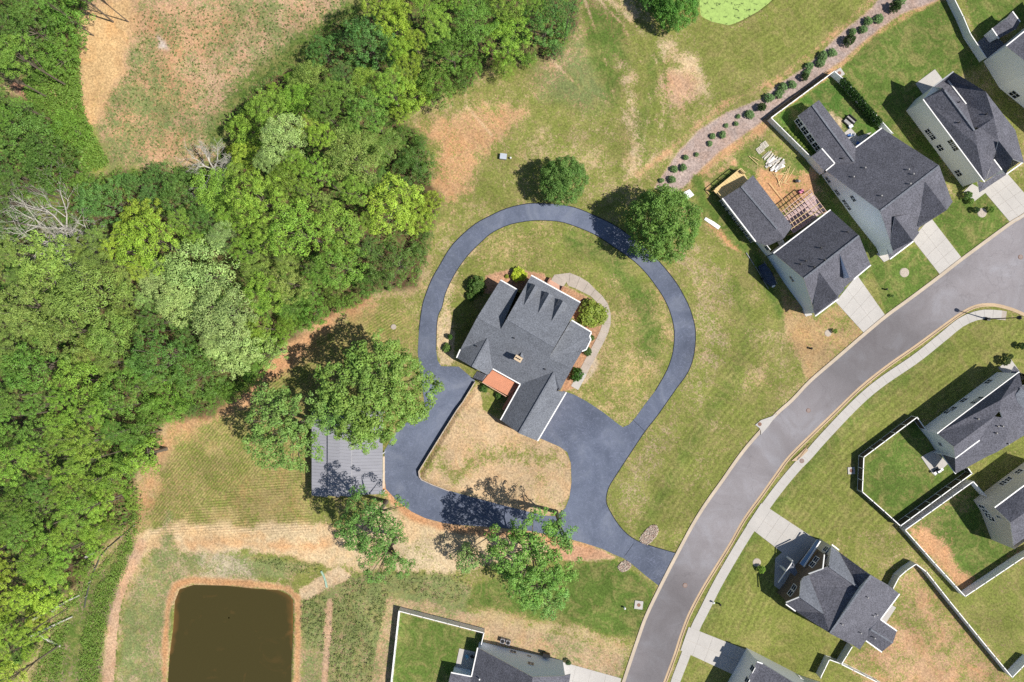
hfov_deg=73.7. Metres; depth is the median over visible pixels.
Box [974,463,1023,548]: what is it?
house
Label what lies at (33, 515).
tree
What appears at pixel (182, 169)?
tree
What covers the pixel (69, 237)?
bare tree
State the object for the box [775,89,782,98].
shrub
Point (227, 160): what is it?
tree
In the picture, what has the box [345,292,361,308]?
tree
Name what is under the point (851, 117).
patio sofa
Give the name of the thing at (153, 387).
tree
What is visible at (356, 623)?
tall weeds
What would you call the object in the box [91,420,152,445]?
tree
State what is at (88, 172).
tree
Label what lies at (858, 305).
driveway
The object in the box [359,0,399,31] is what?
tree
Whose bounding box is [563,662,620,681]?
driveway
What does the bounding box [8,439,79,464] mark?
tree
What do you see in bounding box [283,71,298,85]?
tree
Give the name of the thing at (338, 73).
tree
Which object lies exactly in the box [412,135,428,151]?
tree
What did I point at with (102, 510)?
tree
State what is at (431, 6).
tree
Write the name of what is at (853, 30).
shrub
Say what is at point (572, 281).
front walk
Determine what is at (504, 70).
tree
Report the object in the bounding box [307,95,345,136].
tree
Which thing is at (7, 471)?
tree
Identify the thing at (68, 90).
undergrowth
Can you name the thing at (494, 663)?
house
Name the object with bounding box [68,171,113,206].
tree
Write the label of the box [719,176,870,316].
house
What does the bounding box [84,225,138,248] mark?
tree
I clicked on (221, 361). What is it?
oak tree
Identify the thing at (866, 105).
evergreen shrub
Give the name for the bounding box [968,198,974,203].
sapling
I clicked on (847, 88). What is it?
evergreen shrub
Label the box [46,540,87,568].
tree
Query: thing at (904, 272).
mulch ring
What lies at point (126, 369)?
tree
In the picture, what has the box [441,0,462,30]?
tree
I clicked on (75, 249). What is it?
tree
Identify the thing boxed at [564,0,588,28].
tree
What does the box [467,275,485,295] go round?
shrub
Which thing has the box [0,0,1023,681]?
ground
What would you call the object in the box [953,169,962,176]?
window
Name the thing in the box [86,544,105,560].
tree
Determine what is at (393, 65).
tree
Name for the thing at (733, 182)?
deck
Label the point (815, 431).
curb
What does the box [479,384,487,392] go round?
shrub
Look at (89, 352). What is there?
tree
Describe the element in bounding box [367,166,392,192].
tree
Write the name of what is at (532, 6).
tree
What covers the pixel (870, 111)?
evergreen shrub
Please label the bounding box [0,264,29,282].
tree
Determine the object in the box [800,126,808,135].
window
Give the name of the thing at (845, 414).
sidewalk
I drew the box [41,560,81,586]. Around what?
tree
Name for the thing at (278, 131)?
tree
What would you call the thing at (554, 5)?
tree
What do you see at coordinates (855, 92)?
evergreen shrub
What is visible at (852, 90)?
evergreen shrub
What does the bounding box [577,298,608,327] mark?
shrub
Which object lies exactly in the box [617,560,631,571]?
stone bed
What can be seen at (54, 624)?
fallen trunk
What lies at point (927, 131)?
window
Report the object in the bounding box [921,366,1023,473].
house
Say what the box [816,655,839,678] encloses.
fence
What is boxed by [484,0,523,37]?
tree
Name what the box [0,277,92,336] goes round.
tree
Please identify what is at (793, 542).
driveway
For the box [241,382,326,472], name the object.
oak tree
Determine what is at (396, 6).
tree
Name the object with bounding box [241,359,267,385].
tree
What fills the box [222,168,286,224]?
tree
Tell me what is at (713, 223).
plastic board
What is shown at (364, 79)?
tree
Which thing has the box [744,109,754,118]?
shrub
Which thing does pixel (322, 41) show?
tree
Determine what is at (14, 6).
tree
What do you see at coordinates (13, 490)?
tree
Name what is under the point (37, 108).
tree
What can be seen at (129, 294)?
tree
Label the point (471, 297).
shrub
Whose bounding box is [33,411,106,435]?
tree
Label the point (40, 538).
tree
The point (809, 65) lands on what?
shrub
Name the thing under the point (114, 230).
tree
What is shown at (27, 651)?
tree
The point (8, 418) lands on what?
tree
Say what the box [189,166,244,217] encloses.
tree
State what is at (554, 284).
front steps
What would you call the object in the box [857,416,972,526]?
fence
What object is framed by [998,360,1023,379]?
patio
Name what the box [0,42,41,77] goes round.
tree
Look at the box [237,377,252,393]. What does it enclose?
tree
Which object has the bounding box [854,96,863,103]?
evergreen shrub
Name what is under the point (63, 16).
tree
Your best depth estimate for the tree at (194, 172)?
121.06 m
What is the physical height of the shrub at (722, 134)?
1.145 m
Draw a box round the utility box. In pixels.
[500,153,506,159]
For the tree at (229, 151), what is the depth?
120.48 m
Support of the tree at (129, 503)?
on the ground
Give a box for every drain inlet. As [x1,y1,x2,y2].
[634,600,642,609]
[836,67,844,75]
[847,467,854,473]
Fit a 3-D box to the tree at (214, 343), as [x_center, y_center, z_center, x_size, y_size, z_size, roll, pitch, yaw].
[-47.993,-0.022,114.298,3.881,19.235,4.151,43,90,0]
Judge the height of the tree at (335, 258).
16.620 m
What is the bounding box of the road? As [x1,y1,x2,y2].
[625,217,1023,681]
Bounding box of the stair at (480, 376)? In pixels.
[473,371,486,380]
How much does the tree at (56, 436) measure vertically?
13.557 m
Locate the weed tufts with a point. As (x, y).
(345, 12)
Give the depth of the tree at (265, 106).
113.64 m
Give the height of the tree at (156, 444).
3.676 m
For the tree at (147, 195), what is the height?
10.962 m
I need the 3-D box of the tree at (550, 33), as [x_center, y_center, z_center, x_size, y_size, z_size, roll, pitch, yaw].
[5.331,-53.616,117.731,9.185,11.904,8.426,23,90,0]
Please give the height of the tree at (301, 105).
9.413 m
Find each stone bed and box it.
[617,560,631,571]
[640,525,658,544]
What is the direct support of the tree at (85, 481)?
on the ground
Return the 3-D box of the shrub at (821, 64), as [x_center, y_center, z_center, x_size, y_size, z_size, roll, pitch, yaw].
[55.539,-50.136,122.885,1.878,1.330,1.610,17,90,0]
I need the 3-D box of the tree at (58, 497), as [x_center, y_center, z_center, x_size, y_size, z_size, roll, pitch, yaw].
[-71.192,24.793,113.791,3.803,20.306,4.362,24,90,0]
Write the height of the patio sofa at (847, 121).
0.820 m
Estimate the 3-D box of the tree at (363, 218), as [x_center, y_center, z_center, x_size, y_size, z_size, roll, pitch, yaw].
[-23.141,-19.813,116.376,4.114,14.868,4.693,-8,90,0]
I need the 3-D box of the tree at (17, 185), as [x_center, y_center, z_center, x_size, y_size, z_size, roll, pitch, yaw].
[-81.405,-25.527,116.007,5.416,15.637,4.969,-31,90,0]
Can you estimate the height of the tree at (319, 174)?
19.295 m
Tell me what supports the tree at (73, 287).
on the ground
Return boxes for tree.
[0,0,49,22]
[0,0,69,56]
[0,6,52,57]
[0,33,66,85]
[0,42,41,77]
[0,52,49,98]
[0,83,34,115]
[0,101,62,165]
[0,103,43,137]
[0,150,44,185]
[0,154,99,283]
[0,168,61,200]
[0,185,53,214]
[0,206,40,232]
[0,235,64,266]
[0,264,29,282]
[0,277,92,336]
[0,291,40,312]
[0,314,53,331]
[0,321,54,342]
[0,331,60,364]
[0,336,73,393]
[0,355,51,379]
[0,382,36,412]
[0,387,63,417]
[0,407,54,434]
[0,422,35,455]
[0,432,44,448]
[0,446,63,486]
[0,486,64,516]
[0,498,44,528]
[0,509,57,539]
[0,519,64,553]
[0,528,47,553]
[0,550,45,582]
[0,565,42,605]
[0,592,42,624]
[0,604,50,649]
[0,626,53,670]
[0,644,59,681]
[2,508,45,531]
[3,268,64,291]
[3,473,64,499]
[4,97,50,119]
[5,574,63,610]
[6,608,68,649]
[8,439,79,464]
[11,230,102,305]
[12,416,75,453]
[13,494,78,532]
[14,542,84,585]
[18,133,88,196]
[19,392,88,417]
[19,568,73,613]
[21,645,40,662]
[23,322,74,347]
[23,521,79,560]
[24,472,95,504]
[24,606,49,630]
[26,101,46,120]
[26,449,81,480]
[27,174,54,199]
[29,0,93,35]
[30,70,48,84]
[31,35,81,81]
[31,210,106,282]
[32,302,118,362]
[32,623,50,641]
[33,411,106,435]
[37,478,116,508]
[39,0,95,40]
[40,427,96,454]
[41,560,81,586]
[42,382,121,413]
[42,599,64,616]
[46,354,125,406]
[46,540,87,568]
[48,108,93,149]
[48,262,142,328]
[48,517,101,546]
[49,461,115,491]
[50,293,108,318]
[52,489,129,532]
[55,406,122,435]
[56,422,142,464]
[61,0,113,22]
[63,232,119,263]
[63,447,133,475]
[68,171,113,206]
[69,34,88,53]
[69,335,128,368]
[69,469,123,496]
[71,177,135,233]
[72,559,94,582]
[76,167,94,182]
[77,242,146,282]
[78,515,110,549]
[79,397,144,424]
[82,0,128,21]
[82,492,126,523]
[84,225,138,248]
[84,312,153,359]
[84,457,127,500]
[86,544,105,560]
[90,350,147,376]
[91,368,158,419]
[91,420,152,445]
[95,236,156,260]
[102,515,125,538]
[106,258,163,290]
[108,297,161,327]
[109,221,171,245]
[110,449,141,479]
[113,171,129,186]
[115,208,198,275]
[115,281,153,305]
[118,421,162,451]
[119,197,174,233]
[119,254,166,281]
[120,436,167,475]
[121,171,149,193]
[121,483,140,499]
[123,318,171,340]
[123,353,174,380]
[125,492,142,510]
[126,321,200,385]
[133,258,175,298]
[133,303,191,335]
[134,288,172,311]
[136,397,166,430]
[137,185,175,208]
[137,369,177,393]
[141,161,184,194]
[145,375,195,423]
[146,433,163,448]
[152,170,205,218]
[154,278,215,328]
[159,234,241,311]
[161,208,222,237]
[167,343,228,399]
[172,318,213,347]
[174,137,237,197]
[177,167,192,186]
[181,225,225,248]
[183,399,203,418]
[186,204,238,234]
[187,167,207,186]
[188,278,259,351]
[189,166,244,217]
[198,328,223,353]
[201,313,266,379]
[204,383,228,406]
[206,220,253,253]
[213,204,248,229]
[217,338,255,373]
[220,154,234,171]
[221,381,242,403]
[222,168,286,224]
[224,109,279,156]
[224,161,255,184]
[225,143,241,158]
[226,233,268,264]
[231,118,247,132]
[231,141,261,172]
[231,213,269,236]
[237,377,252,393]
[240,252,279,283]
[241,313,275,344]
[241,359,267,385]
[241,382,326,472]
[242,271,288,314]
[244,90,292,130]
[245,97,263,114]
[249,217,295,255]
[250,334,280,362]
[252,148,294,180]
[253,332,289,370]
[259,112,310,164]
[259,247,291,271]
[263,159,311,202]
[264,198,323,256]
[264,262,311,304]
[266,82,281,101]
[271,327,289,346]
[274,248,308,274]
[274,311,301,335]
[278,82,318,118]
[278,296,303,319]
[282,147,323,184]
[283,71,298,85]
[286,60,332,102]
[293,316,309,331]
[294,293,329,330]
[295,114,330,152]
[296,177,334,209]
[296,278,320,303]
[301,151,340,191]
[301,260,340,283]
[304,34,346,71]
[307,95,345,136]
[307,122,346,164]
[307,200,363,257]
[308,391,350,435]
[309,237,368,289]
[312,191,339,214]
[313,327,444,445]
[314,77,346,115]
[320,284,343,307]
[322,124,383,186]
[329,60,356,95]
[329,78,360,118]
[330,30,347,47]
[332,298,348,313]
[333,402,394,454]
[333,484,409,560]
[336,116,364,152]
[337,13,397,73]
[337,175,371,207]
[345,83,388,135]
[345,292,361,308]
[348,25,361,40]
[352,66,380,103]
[354,263,383,297]
[355,525,415,584]
[357,234,383,261]
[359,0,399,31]
[360,206,383,233]
[361,121,401,165]
[363,171,424,234]
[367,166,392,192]
[367,229,428,290]
[371,67,411,115]
[374,1,415,48]
[385,0,427,25]
[386,35,410,73]
[386,99,412,125]
[390,75,434,114]
[391,50,421,92]
[391,123,412,142]
[392,141,436,191]
[401,28,427,68]
[402,199,436,238]
[410,0,451,19]
[412,65,455,111]
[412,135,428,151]
[412,239,431,258]
[418,228,434,242]
[420,190,443,214]
[421,21,477,81]
[422,9,452,58]
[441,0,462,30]
[449,541,484,575]
[451,0,498,49]
[452,69,475,95]
[461,55,483,79]
[482,14,532,65]
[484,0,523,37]
[484,506,582,611]
[490,50,516,80]
[517,564,570,620]
[520,52,537,68]
[521,1,570,55]
[522,0,545,37]
[539,155,588,206]
[540,509,578,552]
[543,0,567,29]
[546,40,565,61]
[557,18,578,39]
[561,1,578,43]
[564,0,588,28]
[623,183,702,264]
[638,0,664,11]
[652,0,699,32]
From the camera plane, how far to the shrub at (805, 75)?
122.28 m
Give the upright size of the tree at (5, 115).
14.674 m
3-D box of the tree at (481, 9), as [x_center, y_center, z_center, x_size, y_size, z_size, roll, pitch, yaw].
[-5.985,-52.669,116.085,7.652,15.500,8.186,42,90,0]
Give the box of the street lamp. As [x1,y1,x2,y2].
[985,316,1021,320]
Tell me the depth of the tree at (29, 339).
112.98 m
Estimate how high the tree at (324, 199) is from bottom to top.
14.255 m
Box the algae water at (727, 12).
[699,0,770,24]
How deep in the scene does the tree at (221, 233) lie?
109.46 m
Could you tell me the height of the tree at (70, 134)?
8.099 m
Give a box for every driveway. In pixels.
[384,203,695,585]
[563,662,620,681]
[681,627,745,673]
[747,503,815,562]
[836,277,884,332]
[913,220,960,273]
[984,174,1023,221]
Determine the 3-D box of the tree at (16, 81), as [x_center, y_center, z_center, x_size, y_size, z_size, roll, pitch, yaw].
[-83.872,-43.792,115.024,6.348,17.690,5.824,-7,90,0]
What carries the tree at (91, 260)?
on the ground
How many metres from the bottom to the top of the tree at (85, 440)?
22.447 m
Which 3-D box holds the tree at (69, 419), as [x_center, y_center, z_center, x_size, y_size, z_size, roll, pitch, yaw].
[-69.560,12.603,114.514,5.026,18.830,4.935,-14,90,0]
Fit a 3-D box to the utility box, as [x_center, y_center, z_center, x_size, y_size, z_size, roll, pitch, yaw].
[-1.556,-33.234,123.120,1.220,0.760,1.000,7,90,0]
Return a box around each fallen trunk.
[30,616,72,637]
[41,635,60,646]
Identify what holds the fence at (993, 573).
on the ground
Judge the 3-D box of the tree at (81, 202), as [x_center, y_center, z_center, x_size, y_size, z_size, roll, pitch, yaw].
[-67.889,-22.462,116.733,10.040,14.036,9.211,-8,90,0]
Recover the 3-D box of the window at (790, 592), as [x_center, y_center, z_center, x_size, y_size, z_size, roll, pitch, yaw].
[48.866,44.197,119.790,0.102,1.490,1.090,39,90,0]
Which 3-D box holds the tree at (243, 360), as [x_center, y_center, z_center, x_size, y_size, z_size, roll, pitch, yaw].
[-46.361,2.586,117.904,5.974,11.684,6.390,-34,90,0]
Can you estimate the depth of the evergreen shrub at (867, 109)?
121.78 m
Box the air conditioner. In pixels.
[505,638,510,645]
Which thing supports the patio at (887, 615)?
on the ground
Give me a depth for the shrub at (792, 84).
122.75 m
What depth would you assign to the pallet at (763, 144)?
123.36 m
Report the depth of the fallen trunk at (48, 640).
122.89 m
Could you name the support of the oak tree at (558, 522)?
on the ground
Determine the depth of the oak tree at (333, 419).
110.67 m
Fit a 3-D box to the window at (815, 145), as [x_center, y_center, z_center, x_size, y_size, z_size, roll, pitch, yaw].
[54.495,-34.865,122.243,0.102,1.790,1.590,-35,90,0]
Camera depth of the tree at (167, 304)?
108.29 m
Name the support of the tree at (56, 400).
on the ground
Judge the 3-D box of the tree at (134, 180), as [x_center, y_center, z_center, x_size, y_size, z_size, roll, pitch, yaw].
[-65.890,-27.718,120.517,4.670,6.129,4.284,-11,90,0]
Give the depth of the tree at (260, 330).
113.93 m
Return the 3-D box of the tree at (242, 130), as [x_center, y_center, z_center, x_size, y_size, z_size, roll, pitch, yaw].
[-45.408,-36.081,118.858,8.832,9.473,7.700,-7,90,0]
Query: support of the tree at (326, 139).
on the ground
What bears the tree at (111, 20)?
on the ground
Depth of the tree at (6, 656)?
110.53 m
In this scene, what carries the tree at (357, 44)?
on the ground
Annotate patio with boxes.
[455,648,474,675]
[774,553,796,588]
[844,128,870,146]
[877,253,888,261]
[882,605,895,621]
[916,70,941,93]
[921,450,946,475]
[964,184,985,199]
[977,36,1003,57]
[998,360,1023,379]
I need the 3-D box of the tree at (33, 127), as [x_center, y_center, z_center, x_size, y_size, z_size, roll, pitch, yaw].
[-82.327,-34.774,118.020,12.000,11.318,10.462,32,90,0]
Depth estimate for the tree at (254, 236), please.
108.85 m
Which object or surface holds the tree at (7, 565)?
on the ground
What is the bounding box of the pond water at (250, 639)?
[168,585,292,681]
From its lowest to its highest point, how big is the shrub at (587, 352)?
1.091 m
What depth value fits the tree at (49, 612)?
120.95 m
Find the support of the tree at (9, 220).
on the ground
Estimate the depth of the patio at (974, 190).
123.40 m
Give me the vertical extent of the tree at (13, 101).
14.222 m
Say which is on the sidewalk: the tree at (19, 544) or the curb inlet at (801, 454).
the curb inlet at (801, 454)
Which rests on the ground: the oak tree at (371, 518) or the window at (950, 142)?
the oak tree at (371, 518)
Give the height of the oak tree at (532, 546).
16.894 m
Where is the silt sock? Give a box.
[320,571,327,587]
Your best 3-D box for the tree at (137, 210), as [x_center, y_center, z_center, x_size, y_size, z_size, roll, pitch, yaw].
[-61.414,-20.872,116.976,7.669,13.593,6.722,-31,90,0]
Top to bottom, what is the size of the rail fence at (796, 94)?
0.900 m
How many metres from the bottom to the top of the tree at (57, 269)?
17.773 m
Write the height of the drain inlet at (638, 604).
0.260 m
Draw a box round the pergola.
[782,189,826,234]
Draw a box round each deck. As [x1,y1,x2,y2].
[482,369,518,409]
[711,168,747,198]
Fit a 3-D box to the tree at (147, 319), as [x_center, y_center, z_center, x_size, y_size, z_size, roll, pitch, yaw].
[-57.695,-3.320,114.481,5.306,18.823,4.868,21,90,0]
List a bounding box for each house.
[449,642,569,681]
[456,275,591,440]
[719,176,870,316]
[728,648,818,681]
[777,539,899,652]
[794,100,952,258]
[906,71,1023,191]
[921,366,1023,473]
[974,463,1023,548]
[983,11,1023,107]
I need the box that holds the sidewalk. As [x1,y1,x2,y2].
[671,310,1006,681]
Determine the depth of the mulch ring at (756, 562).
123.44 m
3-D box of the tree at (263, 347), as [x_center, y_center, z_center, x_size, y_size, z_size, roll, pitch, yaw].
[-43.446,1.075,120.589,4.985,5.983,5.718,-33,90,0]
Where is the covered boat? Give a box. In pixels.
[755,261,776,288]
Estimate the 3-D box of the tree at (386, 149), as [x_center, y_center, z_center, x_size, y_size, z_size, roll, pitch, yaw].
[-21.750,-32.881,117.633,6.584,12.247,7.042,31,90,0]
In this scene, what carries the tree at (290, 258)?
on the ground
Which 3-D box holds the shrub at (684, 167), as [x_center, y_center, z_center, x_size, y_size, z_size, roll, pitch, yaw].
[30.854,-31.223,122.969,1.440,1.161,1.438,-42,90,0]
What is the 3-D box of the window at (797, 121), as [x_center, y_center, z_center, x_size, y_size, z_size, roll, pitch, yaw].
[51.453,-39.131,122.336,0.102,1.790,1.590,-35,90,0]
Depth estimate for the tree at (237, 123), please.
120.67 m
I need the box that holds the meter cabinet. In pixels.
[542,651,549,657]
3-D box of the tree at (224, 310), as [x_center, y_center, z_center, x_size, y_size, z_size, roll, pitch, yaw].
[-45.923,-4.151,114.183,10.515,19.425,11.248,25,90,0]
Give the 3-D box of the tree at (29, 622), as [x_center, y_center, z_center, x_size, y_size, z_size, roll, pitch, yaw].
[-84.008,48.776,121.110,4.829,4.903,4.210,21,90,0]
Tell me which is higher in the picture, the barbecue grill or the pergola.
the pergola
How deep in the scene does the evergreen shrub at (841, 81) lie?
121.82 m
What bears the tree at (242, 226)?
on the ground
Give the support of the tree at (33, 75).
on the ground
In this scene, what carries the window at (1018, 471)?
in the house at (1001, 506)
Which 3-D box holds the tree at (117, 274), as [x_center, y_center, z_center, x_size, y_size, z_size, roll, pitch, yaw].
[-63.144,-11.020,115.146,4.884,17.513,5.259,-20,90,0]
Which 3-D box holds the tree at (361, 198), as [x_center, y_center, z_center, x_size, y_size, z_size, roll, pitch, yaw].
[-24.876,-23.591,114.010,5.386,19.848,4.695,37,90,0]
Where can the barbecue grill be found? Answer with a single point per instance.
(937, 470)
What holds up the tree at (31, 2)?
on the ground
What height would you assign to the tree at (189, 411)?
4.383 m
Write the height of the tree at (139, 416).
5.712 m
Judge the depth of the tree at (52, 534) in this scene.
112.06 m
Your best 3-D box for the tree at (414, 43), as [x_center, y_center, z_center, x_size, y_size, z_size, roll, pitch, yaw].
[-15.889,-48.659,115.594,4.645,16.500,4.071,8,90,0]
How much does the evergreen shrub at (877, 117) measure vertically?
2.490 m
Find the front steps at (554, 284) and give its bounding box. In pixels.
[547,278,563,290]
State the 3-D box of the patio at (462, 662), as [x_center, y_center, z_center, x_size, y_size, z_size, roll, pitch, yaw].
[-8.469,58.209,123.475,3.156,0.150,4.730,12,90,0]
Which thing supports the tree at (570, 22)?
on the ground
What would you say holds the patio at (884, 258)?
on the ground
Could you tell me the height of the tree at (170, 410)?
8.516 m
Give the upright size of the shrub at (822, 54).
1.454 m
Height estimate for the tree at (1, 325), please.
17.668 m
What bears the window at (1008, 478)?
in the house at (1001, 506)
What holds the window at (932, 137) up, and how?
in the house at (950, 112)
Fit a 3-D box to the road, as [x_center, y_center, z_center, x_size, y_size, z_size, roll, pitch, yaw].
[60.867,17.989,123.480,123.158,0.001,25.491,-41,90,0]
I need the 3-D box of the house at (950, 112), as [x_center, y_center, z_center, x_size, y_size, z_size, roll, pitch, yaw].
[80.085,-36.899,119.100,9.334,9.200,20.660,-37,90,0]
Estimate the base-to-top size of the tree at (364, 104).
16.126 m
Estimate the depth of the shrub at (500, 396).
122.70 m
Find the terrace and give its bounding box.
[784,193,824,233]
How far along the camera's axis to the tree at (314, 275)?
107.49 m
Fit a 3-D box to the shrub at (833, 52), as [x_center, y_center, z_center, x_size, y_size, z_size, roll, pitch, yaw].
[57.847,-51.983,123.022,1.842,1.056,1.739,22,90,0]
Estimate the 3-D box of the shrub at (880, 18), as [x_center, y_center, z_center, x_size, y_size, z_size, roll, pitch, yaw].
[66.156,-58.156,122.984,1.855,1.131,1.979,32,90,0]
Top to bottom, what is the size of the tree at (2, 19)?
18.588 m
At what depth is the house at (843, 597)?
117.64 m
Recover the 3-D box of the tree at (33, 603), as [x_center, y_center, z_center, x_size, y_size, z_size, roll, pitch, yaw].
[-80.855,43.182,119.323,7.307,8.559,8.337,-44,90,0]
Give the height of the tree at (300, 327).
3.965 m
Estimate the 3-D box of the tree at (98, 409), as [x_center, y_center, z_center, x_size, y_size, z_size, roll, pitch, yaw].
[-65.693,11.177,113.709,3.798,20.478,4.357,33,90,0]
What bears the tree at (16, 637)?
on the ground
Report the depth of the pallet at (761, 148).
123.36 m
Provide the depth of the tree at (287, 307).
113.28 m
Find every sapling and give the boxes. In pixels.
[758,565,765,573]
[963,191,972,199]
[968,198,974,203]
[971,207,979,212]
[987,206,994,212]
[1000,356,1010,365]
[1016,342,1023,349]
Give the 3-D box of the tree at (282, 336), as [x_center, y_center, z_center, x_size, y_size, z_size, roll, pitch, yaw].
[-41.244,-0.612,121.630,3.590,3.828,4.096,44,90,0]
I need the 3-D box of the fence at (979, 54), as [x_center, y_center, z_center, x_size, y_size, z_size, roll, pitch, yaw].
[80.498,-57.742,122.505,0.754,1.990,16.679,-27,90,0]
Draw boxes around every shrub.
[442,343,450,352]
[465,291,476,301]
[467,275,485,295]
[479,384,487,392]
[495,392,502,399]
[510,266,527,282]
[569,367,583,381]
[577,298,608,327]
[583,347,591,356]
[668,176,675,182]
[670,165,677,172]
[680,163,686,171]
[719,130,725,138]
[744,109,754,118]
[757,103,766,110]
[764,92,774,102]
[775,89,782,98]
[777,82,787,92]
[788,80,796,88]
[801,72,808,80]
[804,62,813,70]
[815,59,825,67]
[817,50,827,61]
[828,48,837,56]
[838,77,846,86]
[841,81,850,89]
[843,33,855,47]
[843,84,852,92]
[846,87,854,95]
[848,90,857,97]
[849,28,856,34]
[850,93,860,101]
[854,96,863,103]
[856,99,866,107]
[858,25,867,33]
[859,103,869,110]
[860,106,871,113]
[863,16,872,25]
[864,108,874,117]
[868,112,876,120]
[871,115,879,123]
[872,118,882,126]
[873,13,883,23]
[889,0,901,13]
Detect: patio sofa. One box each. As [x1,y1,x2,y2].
[842,117,854,125]
[845,114,856,122]
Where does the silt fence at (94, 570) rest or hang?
on the ground
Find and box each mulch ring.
[753,558,760,566]
[825,330,830,336]
[900,268,908,276]
[977,208,986,216]
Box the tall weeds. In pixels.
[254,558,471,681]
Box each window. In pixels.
[749,664,754,672]
[787,589,793,596]
[795,118,803,127]
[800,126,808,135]
[806,134,814,142]
[809,561,815,567]
[811,142,820,150]
[812,556,819,562]
[924,128,932,136]
[928,132,936,140]
[935,144,944,151]
[947,139,954,146]
[950,143,958,151]
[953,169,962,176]
[959,398,968,402]
[983,379,992,383]
[997,480,1007,485]
[1003,476,1013,481]
[1007,90,1020,98]
[1013,468,1023,473]
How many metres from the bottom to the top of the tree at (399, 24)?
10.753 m
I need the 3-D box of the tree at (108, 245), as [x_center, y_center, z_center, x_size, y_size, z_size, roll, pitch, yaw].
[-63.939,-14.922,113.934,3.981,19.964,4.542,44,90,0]
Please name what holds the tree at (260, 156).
on the ground
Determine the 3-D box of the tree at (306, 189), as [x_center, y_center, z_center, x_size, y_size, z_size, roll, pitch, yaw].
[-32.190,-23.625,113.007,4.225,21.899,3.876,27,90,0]
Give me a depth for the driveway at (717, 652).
123.39 m
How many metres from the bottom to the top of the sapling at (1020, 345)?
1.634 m
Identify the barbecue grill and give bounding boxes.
[934,468,943,474]
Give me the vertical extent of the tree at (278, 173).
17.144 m
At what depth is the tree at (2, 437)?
110.45 m
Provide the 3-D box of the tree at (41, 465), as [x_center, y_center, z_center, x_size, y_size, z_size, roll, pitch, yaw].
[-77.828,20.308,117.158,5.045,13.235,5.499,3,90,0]
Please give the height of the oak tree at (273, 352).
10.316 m
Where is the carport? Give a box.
[312,411,384,496]
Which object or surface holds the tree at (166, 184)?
on the ground
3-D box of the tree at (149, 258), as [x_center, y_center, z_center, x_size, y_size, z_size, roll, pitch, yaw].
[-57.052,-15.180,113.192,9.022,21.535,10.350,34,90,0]
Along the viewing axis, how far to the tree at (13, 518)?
110.31 m
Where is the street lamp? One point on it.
(990, 318)
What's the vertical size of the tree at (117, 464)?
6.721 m
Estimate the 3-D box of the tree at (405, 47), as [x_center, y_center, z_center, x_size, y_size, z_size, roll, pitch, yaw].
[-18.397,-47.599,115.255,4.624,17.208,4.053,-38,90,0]
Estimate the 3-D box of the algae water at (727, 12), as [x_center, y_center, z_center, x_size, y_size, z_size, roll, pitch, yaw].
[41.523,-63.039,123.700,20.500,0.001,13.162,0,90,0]
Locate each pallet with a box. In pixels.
[755,146,764,153]
[760,141,768,148]
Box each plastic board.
[683,189,693,197]
[704,217,720,228]
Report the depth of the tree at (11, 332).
111.96 m
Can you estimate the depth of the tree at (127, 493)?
120.45 m
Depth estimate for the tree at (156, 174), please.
117.01 m
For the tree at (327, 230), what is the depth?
108.83 m
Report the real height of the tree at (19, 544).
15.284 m
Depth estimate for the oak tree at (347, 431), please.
109.12 m
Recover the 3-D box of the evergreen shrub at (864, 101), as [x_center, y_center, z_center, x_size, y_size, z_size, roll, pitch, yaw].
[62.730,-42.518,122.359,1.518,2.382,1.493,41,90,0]
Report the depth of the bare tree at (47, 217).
113.57 m
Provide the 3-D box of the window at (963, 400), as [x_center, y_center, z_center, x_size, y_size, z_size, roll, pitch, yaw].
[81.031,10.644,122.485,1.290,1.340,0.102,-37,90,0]
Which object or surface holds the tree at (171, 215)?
on the ground
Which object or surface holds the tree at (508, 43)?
on the ground
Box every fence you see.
[84,525,134,607]
[391,607,484,681]
[763,71,829,119]
[767,70,892,174]
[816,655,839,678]
[836,642,879,681]
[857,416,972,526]
[888,560,1023,677]
[899,479,1023,596]
[946,0,986,61]
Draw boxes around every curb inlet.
[755,414,776,433]
[791,443,809,460]
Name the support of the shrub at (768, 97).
on the ground
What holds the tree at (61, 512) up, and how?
on the ground
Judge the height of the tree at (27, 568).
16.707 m
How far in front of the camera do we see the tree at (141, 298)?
112.01 m
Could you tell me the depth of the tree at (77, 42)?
120.29 m
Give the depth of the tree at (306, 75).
117.67 m
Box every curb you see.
[622,213,1023,681]
[663,303,1023,681]
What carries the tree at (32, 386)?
on the ground
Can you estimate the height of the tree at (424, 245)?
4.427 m
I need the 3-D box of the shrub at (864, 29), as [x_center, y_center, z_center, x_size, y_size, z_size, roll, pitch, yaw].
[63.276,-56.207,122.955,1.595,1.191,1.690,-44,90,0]
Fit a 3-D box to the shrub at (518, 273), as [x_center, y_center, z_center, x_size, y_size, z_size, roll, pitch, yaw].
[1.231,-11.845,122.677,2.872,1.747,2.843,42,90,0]
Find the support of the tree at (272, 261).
on the ground
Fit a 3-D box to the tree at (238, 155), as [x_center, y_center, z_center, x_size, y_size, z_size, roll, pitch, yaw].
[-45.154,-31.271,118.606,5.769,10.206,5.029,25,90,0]
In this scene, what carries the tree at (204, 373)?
on the ground
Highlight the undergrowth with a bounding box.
[0,0,579,681]
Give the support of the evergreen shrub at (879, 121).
on the ground
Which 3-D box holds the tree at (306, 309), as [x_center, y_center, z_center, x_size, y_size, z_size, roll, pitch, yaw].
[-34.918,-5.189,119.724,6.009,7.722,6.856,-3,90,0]
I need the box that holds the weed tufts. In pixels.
[104,0,366,167]
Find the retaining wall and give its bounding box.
[418,382,474,490]
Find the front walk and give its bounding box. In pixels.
[552,273,610,389]
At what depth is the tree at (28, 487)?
108.19 m

